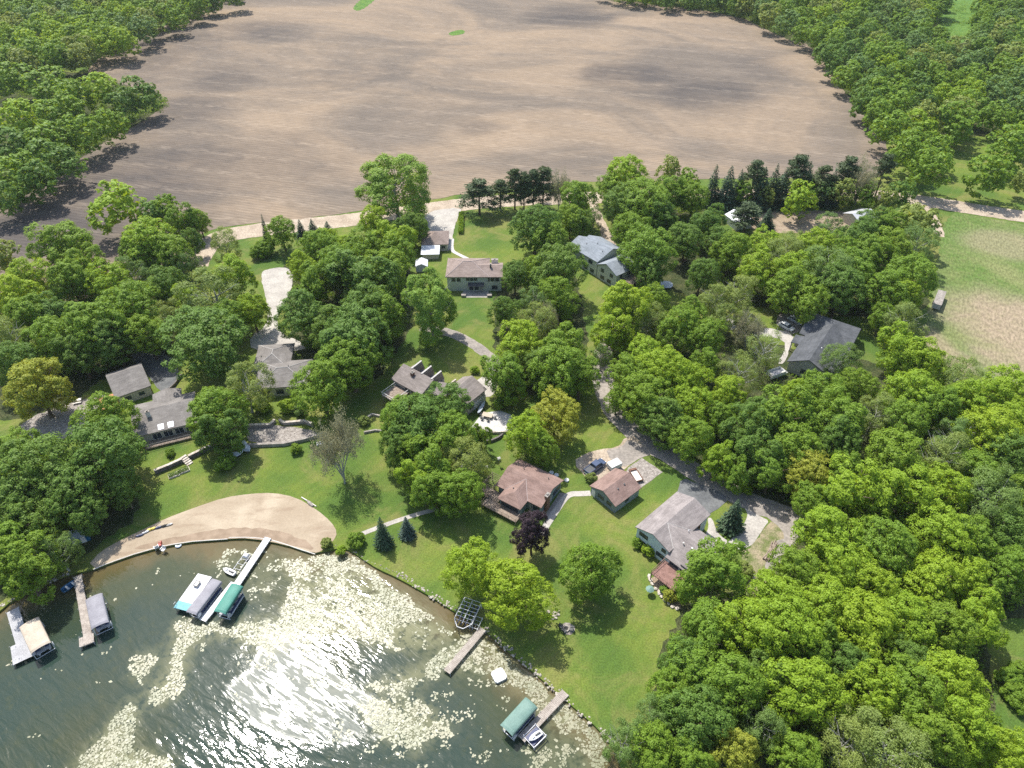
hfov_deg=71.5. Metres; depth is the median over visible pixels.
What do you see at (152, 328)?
broadleaf tree
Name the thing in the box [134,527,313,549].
wet beach
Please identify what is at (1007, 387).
broadleaf tree
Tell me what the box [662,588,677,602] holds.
shrub
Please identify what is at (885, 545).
broadleaf tree
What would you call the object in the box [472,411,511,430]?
patio
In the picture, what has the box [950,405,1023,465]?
broadleaf tree
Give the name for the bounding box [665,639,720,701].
broadleaf tree
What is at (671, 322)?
broadleaf tree
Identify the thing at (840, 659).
broadleaf tree
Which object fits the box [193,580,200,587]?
deck box
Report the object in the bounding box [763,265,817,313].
broadleaf tree
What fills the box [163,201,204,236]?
broadleaf tree
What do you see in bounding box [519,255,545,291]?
broadleaf tree
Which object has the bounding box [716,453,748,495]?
broadleaf tree
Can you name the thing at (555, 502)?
patio
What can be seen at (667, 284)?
trampoline
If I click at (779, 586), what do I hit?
broadleaf tree
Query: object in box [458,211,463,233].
clipped hedge
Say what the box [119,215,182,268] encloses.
broadleaf tree
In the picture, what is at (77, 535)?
blue boathouse
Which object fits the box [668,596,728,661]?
broadleaf tree
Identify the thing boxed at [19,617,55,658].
canopied lift
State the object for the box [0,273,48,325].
broadleaf tree
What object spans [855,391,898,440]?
broadleaf tree
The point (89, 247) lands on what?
broadleaf tree
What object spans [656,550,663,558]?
window
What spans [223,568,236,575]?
jet ski
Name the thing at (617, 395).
broadleaf tree
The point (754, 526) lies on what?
driveway
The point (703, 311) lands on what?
broadleaf tree
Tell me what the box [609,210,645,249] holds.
broadleaf tree
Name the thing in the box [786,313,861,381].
charcoal roofed house
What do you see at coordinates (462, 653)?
board dock
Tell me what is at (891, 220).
broadleaf tree
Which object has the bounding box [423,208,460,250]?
driveway
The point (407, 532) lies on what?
spruce tree
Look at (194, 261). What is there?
broadleaf tree
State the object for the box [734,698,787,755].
broadleaf tree
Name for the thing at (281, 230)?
broadleaf tree
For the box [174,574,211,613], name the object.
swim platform
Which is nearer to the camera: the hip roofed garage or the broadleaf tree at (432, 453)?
the broadleaf tree at (432, 453)
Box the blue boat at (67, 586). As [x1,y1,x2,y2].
[60,580,74,592]
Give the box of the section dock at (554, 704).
[518,689,568,742]
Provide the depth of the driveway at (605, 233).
251.84 m
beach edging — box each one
[93,539,227,569]
[229,537,263,538]
[272,540,314,553]
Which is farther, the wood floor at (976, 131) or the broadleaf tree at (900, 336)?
the wood floor at (976, 131)
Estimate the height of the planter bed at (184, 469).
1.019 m
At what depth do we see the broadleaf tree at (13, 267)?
207.13 m
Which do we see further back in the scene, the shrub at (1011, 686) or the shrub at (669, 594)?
the shrub at (669, 594)
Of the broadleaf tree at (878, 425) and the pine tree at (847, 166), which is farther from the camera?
the pine tree at (847, 166)
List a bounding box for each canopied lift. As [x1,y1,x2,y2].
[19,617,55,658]
[85,593,112,635]
[186,579,222,618]
[214,584,244,619]
[500,697,537,740]
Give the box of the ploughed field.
[0,0,886,314]
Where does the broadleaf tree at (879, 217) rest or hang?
on the ground at (598, 666)
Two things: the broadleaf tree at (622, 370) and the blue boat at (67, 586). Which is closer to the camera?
the blue boat at (67, 586)
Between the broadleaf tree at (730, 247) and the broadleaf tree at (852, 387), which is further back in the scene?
the broadleaf tree at (730, 247)
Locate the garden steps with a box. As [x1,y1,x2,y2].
[180,454,192,465]
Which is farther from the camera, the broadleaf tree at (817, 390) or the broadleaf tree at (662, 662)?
the broadleaf tree at (817, 390)
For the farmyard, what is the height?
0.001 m
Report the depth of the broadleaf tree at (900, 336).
182.99 m
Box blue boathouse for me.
[63,527,90,545]
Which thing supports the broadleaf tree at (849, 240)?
on the ground at (598, 666)
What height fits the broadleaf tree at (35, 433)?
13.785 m
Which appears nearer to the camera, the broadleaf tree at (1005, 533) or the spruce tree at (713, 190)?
the broadleaf tree at (1005, 533)
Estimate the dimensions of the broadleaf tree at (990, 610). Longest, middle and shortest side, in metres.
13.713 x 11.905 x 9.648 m
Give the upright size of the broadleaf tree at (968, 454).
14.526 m
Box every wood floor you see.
[0,69,161,200]
[0,279,184,420]
[0,455,139,601]
[2,0,155,45]
[284,250,413,387]
[492,258,588,395]
[602,205,930,319]
[612,318,1023,767]
[742,0,1023,142]
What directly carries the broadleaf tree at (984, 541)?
on the ground at (598, 666)
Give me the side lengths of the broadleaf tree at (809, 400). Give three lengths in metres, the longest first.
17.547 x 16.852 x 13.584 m
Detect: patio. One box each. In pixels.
[463,291,488,296]
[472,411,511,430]
[546,493,565,516]
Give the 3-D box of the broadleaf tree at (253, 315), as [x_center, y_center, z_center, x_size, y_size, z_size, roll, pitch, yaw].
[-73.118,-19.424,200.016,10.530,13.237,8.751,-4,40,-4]
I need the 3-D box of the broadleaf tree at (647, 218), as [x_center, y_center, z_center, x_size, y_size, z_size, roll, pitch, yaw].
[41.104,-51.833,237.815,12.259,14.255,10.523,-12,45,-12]
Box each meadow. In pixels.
[922,213,1023,381]
[938,0,978,44]
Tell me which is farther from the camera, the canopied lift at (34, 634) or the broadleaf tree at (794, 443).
the broadleaf tree at (794, 443)
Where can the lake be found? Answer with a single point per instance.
(71, 710)
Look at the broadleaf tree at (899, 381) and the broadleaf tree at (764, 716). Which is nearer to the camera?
the broadleaf tree at (764, 716)
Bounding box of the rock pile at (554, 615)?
[547,610,559,619]
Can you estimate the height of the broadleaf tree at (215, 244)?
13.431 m
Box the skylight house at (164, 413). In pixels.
[131,388,198,449]
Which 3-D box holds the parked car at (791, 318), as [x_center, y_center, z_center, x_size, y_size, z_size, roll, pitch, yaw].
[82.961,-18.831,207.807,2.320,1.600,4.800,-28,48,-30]
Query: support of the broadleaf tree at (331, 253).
on the ground at (598, 666)
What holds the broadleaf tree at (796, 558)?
on the ground at (598, 666)
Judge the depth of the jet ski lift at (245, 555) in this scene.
143.89 m
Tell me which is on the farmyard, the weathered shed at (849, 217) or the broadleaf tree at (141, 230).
the weathered shed at (849, 217)
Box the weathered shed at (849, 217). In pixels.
[842,208,874,225]
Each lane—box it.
[425,327,498,364]
[592,324,801,516]
[752,504,804,568]
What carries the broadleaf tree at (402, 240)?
on the ground at (598, 666)
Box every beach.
[90,493,335,567]
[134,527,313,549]
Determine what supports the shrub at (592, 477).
on the ground at (598, 666)
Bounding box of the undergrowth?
[0,0,1023,767]
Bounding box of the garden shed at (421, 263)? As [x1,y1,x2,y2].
[415,257,427,271]
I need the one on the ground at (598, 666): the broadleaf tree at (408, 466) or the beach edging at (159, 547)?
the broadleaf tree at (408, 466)
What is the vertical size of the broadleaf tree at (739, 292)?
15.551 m
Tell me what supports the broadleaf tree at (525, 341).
on the ground at (598, 666)
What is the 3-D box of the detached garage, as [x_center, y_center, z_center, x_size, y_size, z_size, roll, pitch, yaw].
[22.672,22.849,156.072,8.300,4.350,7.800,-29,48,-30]
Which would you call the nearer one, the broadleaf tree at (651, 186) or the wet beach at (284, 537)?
the wet beach at (284, 537)
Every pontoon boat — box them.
[35,643,50,654]
[95,603,109,631]
[200,587,221,616]
[219,593,243,616]
[504,713,534,737]
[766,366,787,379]
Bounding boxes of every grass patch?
[353,0,373,10]
[449,30,464,35]
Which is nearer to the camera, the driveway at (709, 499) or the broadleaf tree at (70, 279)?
the driveway at (709, 499)
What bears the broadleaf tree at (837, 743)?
on the ground at (598, 666)
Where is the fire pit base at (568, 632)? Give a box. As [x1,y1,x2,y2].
[561,623,574,634]
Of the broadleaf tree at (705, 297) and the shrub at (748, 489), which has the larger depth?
the broadleaf tree at (705, 297)
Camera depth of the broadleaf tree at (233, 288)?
196.94 m
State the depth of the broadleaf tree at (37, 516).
139.01 m
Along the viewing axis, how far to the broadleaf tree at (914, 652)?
119.15 m
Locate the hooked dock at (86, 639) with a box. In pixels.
[73,574,95,649]
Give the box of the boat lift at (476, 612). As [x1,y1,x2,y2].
[454,597,481,629]
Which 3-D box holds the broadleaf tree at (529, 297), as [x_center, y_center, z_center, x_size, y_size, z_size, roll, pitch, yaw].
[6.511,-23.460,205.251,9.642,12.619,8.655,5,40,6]
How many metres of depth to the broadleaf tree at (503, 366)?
173.99 m
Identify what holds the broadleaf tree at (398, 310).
on the ground at (598, 666)
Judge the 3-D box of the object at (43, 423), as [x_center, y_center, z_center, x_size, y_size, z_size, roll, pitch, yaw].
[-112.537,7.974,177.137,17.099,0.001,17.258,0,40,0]
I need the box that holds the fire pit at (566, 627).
[563,625,569,631]
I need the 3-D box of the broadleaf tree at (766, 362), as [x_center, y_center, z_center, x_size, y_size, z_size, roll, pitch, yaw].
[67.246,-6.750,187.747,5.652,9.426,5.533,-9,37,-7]
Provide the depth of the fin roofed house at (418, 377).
179.74 m
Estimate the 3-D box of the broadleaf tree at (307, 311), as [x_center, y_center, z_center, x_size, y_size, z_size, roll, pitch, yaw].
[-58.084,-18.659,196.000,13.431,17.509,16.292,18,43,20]
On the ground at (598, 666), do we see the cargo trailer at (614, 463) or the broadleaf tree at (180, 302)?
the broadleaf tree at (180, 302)
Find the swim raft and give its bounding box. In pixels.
[491,668,506,683]
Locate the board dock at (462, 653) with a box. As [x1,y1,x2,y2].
[443,626,485,675]
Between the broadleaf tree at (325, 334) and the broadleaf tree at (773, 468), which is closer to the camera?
the broadleaf tree at (773, 468)
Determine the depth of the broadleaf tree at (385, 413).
162.26 m
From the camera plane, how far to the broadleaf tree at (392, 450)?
157.54 m
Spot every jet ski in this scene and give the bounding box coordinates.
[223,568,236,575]
[529,730,542,740]
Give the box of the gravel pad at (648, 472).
[627,458,661,486]
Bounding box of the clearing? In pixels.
[988,619,1023,737]
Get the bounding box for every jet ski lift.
[233,553,250,570]
[469,615,482,629]
[523,723,546,749]
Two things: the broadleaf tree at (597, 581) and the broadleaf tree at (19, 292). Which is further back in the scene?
the broadleaf tree at (19, 292)
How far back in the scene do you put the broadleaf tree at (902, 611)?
122.22 m
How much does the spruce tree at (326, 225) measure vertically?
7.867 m
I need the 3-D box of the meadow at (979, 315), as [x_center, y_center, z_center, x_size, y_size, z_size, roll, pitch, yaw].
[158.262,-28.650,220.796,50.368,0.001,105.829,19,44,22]
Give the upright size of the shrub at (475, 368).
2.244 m
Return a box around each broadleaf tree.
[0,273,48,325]
[0,315,38,359]
[0,340,42,386]
[0,356,77,419]
[0,425,44,472]
[0,431,75,516]
[0,466,53,528]
[0,500,26,553]
[0,519,48,582]
[0,529,65,605]
[2,292,55,340]
[2,498,71,547]
[3,256,57,296]
[18,314,80,366]
[23,219,94,276]
[33,290,77,335]
[33,530,85,574]
[36,450,107,530]
[40,445,92,493]
[46,257,97,309]
[49,331,107,378]
[60,295,127,357]
[60,489,109,536]
[63,414,148,495]
[64,241,110,289]
[68,390,142,437]
[80,257,134,304]
[87,318,141,366]
[100,279,163,337]
[102,469,144,510]
[112,256,151,290]
[118,233,153,277]
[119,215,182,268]
[123,313,172,358]
[138,277,173,309]
[145,297,186,337]
[147,233,195,271]
[147,264,186,306]
[153,305,251,383]
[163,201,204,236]
[164,250,194,282]
[170,264,255,329]
[170,283,203,310]
[180,227,206,253]
[183,209,212,237]
[184,249,205,276]
[185,385,250,445]
[192,408,249,456]
[206,253,258,299]
[208,297,248,339]
[210,226,241,263]
[222,360,276,412]
[231,292,273,331]
[264,215,296,251]
[273,288,323,349]
[285,249,315,283]
[286,359,348,426]
[291,260,328,303]
[294,227,337,274]
[307,227,337,257]
[308,304,339,350]
[314,241,360,293]
[314,336,383,392]
[315,316,371,370]
[322,249,400,302]
[325,301,394,366]
[332,234,357,254]
[340,278,400,332]
[344,223,384,263]
[359,204,386,238]
[360,287,405,341]
[361,248,410,294]
[369,219,417,257]
[377,424,406,468]
[378,229,417,276]
[379,393,421,435]
[387,392,445,457]
[391,215,417,241]
[393,458,438,495]
[395,429,427,467]
[401,430,453,488]
[403,212,429,244]
[409,469,453,516]
[424,381,474,429]
[431,409,478,462]
[434,467,485,517]
[437,535,497,598]
[442,434,493,489]
[473,423,492,450]
[479,350,527,406]
[480,557,560,631]
[486,296,522,330]
[495,318,543,372]
[501,258,529,295]
[502,408,547,458]
[506,203,563,254]
[517,301,558,347]
[517,345,554,387]
[518,285,547,319]
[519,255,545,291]
[524,430,560,467]
[526,337,585,398]
[528,242,589,292]
[530,384,581,444]
[532,220,569,259]
[535,320,587,366]
[537,276,580,320]
[557,200,584,238]
[557,541,623,604]
[559,180,598,215]
[559,354,601,400]
[566,207,592,236]
[587,206,601,231]
[589,307,635,355]
[589,343,612,370]
[593,279,653,334]
[596,172,621,203]
[601,716,644,767]
[602,179,645,229]
[602,351,647,393]
[603,383,629,414]
[605,154,649,192]
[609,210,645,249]
[613,175,671,225]
[616,221,678,281]
[618,368,675,425]
[619,211,653,241]
[626,299,666,344]
[627,332,663,381]
[628,716,680,767]
[631,344,693,396]
[633,249,669,290]
[633,691,672,740]
[634,281,671,318]
[634,396,687,450]
[641,200,678,236]
[645,665,693,722]
[653,175,690,210]
[655,303,700,350]
[656,635,709,681]
[657,683,738,752]
[663,362,714,401]
[665,415,714,464]
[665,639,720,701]
[666,221,704,263]
[666,734,718,767]
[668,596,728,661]
[671,535,750,606]
[673,384,713,430]
[675,179,710,219]
[676,294,707,331]
[682,649,768,722]
[683,317,727,357]
[684,258,721,295]
[688,203,727,243]
[689,346,719,381]
[691,283,732,317]
[695,439,733,481]
[700,223,732,259]
[704,400,737,438]
[705,596,781,664]
[706,302,740,337]
[707,374,747,415]
[707,727,761,767]
[708,230,756,273]
[709,349,760,395]
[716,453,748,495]
[717,412,761,460]
[718,274,759,318]
[723,394,790,446]
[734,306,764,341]
[734,427,788,483]
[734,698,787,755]
[735,647,791,711]
[736,243,784,296]
[741,566,808,628]
[743,595,829,662]
[744,328,784,380]
[746,223,781,263]
[750,446,794,493]
[752,383,822,444]
[757,343,777,371]
[759,655,855,733]
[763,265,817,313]
[764,234,803,274]
[766,421,825,480]
[766,725,822,767]
[767,543,821,590]
[773,229,804,268]
[775,249,821,288]
[778,377,811,407]
[781,449,832,500]
[787,274,831,325]
[790,479,835,528]
[790,504,865,573]
[790,573,860,634]
[791,226,839,263]
[792,619,843,675]
[797,244,854,303]
[798,368,843,413]
[805,534,873,600]
[808,382,869,447]
[808,697,879,767]
[810,211,844,244]
[810,260,868,317]
[811,413,862,463]
[815,342,864,380]
[818,452,890,531]
[821,229,860,264]
[826,246,875,299]
[827,586,899,672]
[828,450,862,490]
[828,638,871,691]
[834,657,911,724]
[839,209,881,248]
[839,367,880,402]
[843,701,935,767]
[845,557,901,613]
[849,514,919,585]
[851,232,901,277]
[855,269,913,320]
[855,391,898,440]
[862,426,929,495]
[864,206,892,234]
[865,462,934,522]
[867,302,896,335]
[873,207,910,246]
[874,225,914,276]
[874,650,948,726]
[875,318,929,375]
[875,588,938,651]
[877,277,924,316]
[879,367,944,420]
[880,397,931,447]
[882,301,929,336]
[883,251,939,303]
[887,632,944,690]
[891,704,971,767]
[892,336,949,388]
[897,544,968,614]
[902,219,940,268]
[903,498,978,565]
[904,431,970,485]
[911,460,974,518]
[911,644,993,722]
[912,384,962,438]
[917,597,982,658]
[929,416,976,459]
[931,354,984,391]
[934,692,1001,767]
[940,551,992,609]
[942,514,1000,575]
[943,378,999,427]
[945,447,1004,500]
[946,585,1010,649]
[948,462,1023,530]
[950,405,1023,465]
[971,363,1023,419]
[976,428,1023,483]
[979,543,1023,602]
[980,725,1023,767]
[983,503,1023,564]
[987,396,1023,449]
[989,474,1023,525]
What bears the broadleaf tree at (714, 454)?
on the ground at (598, 666)
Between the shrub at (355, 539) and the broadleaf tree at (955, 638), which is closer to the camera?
the broadleaf tree at (955, 638)
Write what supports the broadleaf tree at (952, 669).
on the ground at (598, 666)
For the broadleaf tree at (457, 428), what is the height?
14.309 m
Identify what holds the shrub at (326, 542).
on the beach at (301, 519)
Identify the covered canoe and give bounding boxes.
[478,401,484,412]
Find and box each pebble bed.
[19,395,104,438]
[247,425,314,442]
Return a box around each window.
[151,432,162,439]
[163,429,173,436]
[174,427,184,433]
[276,389,283,393]
[531,504,538,510]
[639,531,647,540]
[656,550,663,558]
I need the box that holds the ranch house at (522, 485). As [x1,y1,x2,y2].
[481,459,563,524]
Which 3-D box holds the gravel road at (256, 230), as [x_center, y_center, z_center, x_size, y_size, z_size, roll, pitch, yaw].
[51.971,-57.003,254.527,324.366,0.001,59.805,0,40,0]
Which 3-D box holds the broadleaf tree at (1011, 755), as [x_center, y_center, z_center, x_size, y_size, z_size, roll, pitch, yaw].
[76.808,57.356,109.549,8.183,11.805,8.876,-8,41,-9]
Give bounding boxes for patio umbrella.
[646,585,653,592]
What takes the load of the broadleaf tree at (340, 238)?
on the ground at (598, 666)
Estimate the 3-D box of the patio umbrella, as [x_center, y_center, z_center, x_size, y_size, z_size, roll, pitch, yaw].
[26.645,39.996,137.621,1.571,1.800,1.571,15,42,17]
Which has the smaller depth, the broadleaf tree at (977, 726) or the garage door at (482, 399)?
the broadleaf tree at (977, 726)
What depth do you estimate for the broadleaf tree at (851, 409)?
160.62 m
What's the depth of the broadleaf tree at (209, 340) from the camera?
177.87 m
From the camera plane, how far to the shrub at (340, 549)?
144.39 m
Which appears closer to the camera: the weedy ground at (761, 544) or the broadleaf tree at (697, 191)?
the weedy ground at (761, 544)
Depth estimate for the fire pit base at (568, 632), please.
132.39 m
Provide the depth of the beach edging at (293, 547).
146.44 m
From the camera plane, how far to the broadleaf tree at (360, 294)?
193.15 m
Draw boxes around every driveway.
[131,350,177,389]
[250,267,305,350]
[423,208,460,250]
[478,367,496,396]
[576,436,647,479]
[590,203,615,244]
[607,440,650,465]
[678,479,729,512]
[724,319,792,363]
[729,508,767,548]
[776,312,803,333]
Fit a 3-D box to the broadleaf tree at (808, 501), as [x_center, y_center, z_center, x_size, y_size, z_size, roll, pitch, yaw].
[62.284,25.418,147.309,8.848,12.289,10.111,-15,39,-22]
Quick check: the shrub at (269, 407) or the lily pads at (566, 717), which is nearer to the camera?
the lily pads at (566, 717)
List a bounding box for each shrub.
[165,447,174,456]
[213,452,236,471]
[248,244,269,258]
[252,398,271,412]
[254,239,275,255]
[276,398,293,412]
[290,443,302,454]
[292,403,304,415]
[320,537,332,549]
[335,545,346,554]
[346,531,365,548]
[357,415,369,425]
[470,365,479,373]
[493,396,508,409]
[500,389,518,397]
[584,472,597,482]
[631,536,642,548]
[641,543,654,556]
[659,584,668,592]
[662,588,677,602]
[735,560,754,579]
[741,483,753,495]
[993,666,1023,684]
[999,679,1023,702]
[1005,688,1023,715]
[1007,659,1023,679]
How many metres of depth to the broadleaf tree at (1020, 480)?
146.40 m
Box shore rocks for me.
[0,545,614,743]
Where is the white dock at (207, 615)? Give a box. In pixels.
[199,537,270,622]
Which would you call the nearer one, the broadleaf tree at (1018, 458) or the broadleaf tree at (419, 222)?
the broadleaf tree at (1018, 458)
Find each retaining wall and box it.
[153,458,182,473]
[169,374,182,387]
[188,445,214,458]
[246,433,323,447]
[248,419,275,427]
[278,419,313,426]
[364,429,380,433]
[368,413,379,417]
[486,433,502,442]
[488,431,507,433]
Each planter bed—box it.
[168,470,179,478]
[178,466,189,474]
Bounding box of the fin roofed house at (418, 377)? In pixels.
[381,360,486,414]
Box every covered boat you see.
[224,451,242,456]
[242,440,249,452]
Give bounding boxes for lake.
[0,540,620,767]
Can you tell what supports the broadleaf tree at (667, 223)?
on the ground at (598, 666)
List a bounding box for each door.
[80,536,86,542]
[474,394,485,409]
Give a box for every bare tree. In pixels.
[307,402,366,483]
[533,300,559,335]
[547,169,570,209]
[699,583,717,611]
[731,306,765,346]
[843,152,879,205]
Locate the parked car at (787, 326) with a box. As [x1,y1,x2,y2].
[778,321,794,331]
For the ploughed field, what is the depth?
352.15 m
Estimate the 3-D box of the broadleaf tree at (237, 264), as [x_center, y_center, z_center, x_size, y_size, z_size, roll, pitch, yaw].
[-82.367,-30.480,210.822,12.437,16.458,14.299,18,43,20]
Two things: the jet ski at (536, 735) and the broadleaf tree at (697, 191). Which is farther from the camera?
the broadleaf tree at (697, 191)
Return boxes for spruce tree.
[261,215,267,241]
[295,219,305,241]
[307,219,318,240]
[323,221,334,235]
[372,517,394,551]
[398,517,416,543]
[701,165,719,209]
[711,166,739,212]
[715,500,745,536]
[732,169,745,209]
[747,166,772,212]
[757,208,775,231]
[767,163,781,207]
[769,168,791,211]
[797,161,812,203]
[816,169,838,209]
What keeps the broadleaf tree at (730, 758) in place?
on the ground at (598, 666)
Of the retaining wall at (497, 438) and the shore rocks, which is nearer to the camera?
the shore rocks
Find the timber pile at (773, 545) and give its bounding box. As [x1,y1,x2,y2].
[763,539,778,561]
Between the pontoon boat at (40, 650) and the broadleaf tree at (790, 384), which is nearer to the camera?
the pontoon boat at (40, 650)
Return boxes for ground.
[0,0,1023,767]
[742,522,783,597]
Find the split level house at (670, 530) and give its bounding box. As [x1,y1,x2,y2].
[635,492,719,591]
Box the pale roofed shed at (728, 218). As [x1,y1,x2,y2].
[725,209,751,230]
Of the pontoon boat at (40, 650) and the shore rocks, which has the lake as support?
the pontoon boat at (40, 650)
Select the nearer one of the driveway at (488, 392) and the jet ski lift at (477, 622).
the jet ski lift at (477, 622)
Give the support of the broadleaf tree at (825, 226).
on the ground at (598, 666)
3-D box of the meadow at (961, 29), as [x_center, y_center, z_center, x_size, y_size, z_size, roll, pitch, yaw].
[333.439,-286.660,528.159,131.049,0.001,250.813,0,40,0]
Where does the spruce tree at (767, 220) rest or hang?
on the farmyard
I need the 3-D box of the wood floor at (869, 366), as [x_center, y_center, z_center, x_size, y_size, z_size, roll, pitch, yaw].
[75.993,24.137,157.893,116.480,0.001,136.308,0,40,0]
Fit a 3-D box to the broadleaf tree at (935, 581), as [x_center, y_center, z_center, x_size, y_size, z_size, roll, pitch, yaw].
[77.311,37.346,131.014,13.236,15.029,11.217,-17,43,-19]
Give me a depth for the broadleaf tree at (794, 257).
209.54 m
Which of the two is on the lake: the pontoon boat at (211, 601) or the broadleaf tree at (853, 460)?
the pontoon boat at (211, 601)
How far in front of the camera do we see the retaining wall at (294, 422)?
174.37 m
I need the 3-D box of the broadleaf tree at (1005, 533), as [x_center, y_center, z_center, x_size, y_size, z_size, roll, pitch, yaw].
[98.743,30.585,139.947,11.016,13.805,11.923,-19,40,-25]
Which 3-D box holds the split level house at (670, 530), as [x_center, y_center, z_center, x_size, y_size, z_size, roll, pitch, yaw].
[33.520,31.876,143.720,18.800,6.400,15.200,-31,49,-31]
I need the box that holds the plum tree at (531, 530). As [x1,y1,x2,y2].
[509,509,549,555]
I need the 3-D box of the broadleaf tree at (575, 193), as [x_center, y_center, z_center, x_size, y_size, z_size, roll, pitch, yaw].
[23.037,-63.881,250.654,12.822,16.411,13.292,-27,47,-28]
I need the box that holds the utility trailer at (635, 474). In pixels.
[629,467,643,481]
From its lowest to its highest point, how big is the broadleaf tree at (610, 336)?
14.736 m
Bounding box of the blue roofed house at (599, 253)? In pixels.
[571,235,645,286]
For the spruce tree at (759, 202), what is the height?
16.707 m
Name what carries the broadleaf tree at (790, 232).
on the ground at (598, 666)
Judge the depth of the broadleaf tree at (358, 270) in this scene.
204.11 m
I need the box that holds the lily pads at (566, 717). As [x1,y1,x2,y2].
[6,548,608,767]
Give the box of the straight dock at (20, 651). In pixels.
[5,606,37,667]
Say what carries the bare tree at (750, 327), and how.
on the ground at (598, 666)
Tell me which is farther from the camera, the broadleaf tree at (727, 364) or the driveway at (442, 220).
the driveway at (442, 220)
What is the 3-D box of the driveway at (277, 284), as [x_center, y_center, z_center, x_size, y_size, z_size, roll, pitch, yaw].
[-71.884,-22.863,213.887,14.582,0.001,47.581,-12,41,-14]
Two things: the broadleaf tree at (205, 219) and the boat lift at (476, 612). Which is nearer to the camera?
the boat lift at (476, 612)
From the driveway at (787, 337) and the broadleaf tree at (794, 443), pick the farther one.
the driveway at (787, 337)
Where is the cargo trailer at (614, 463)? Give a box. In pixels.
[607,458,622,470]
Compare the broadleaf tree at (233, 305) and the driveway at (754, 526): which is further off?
the broadleaf tree at (233, 305)
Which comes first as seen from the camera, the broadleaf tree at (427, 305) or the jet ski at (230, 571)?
the jet ski at (230, 571)
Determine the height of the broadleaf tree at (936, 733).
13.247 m
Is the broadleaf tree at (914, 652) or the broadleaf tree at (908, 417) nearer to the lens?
the broadleaf tree at (914, 652)
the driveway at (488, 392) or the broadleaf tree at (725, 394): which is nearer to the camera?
the broadleaf tree at (725, 394)
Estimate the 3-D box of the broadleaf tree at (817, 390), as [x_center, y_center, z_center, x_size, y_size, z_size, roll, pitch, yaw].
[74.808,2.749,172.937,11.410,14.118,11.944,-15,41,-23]
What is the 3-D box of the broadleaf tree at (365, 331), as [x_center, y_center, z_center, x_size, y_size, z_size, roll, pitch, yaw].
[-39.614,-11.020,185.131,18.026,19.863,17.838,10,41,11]
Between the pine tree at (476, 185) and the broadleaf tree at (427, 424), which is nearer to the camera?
the broadleaf tree at (427, 424)
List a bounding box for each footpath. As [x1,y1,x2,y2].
[362,507,434,534]
[450,239,467,257]
[541,491,590,532]
[706,518,726,544]
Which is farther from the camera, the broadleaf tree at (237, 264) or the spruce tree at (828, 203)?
the spruce tree at (828, 203)
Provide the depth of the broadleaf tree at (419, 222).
235.58 m
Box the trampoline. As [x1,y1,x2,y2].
[659,281,672,289]
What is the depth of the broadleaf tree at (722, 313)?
196.44 m
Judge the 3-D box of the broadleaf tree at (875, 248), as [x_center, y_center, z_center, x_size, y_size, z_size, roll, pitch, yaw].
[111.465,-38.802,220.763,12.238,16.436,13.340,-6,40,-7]
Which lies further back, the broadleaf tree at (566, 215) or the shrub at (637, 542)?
the broadleaf tree at (566, 215)
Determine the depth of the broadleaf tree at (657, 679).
114.94 m
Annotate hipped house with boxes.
[252,343,312,396]
[445,258,502,296]
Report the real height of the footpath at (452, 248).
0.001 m
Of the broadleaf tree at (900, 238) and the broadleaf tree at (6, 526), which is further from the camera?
the broadleaf tree at (900, 238)
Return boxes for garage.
[96,363,152,408]
[421,231,448,258]
[589,468,640,512]
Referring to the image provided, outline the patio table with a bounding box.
[482,412,492,417]
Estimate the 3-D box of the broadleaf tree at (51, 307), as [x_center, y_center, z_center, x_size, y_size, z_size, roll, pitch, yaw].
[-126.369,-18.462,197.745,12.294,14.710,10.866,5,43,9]
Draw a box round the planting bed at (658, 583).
[652,577,680,608]
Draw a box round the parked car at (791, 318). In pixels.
[787,314,802,324]
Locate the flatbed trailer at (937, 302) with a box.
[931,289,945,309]
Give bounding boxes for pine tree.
[455,177,501,216]
[490,179,514,211]
[502,168,525,209]
[514,171,535,210]
[522,169,546,205]
[528,165,559,206]
[729,200,767,233]
[738,159,769,201]
[772,154,813,200]
[810,165,835,199]
[827,155,862,201]
[868,153,898,195]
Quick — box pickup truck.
[583,458,605,473]
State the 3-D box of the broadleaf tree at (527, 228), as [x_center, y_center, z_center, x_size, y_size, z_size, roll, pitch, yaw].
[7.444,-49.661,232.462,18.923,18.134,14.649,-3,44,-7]
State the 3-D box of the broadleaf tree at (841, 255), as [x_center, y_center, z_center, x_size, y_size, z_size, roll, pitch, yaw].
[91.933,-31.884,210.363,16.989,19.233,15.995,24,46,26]
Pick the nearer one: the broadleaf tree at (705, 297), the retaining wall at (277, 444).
the retaining wall at (277, 444)
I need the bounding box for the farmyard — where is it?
[744,209,849,232]
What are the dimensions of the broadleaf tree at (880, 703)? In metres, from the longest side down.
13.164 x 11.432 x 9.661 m
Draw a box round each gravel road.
[185,189,1023,265]
[925,207,944,236]
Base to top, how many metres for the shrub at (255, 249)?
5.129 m

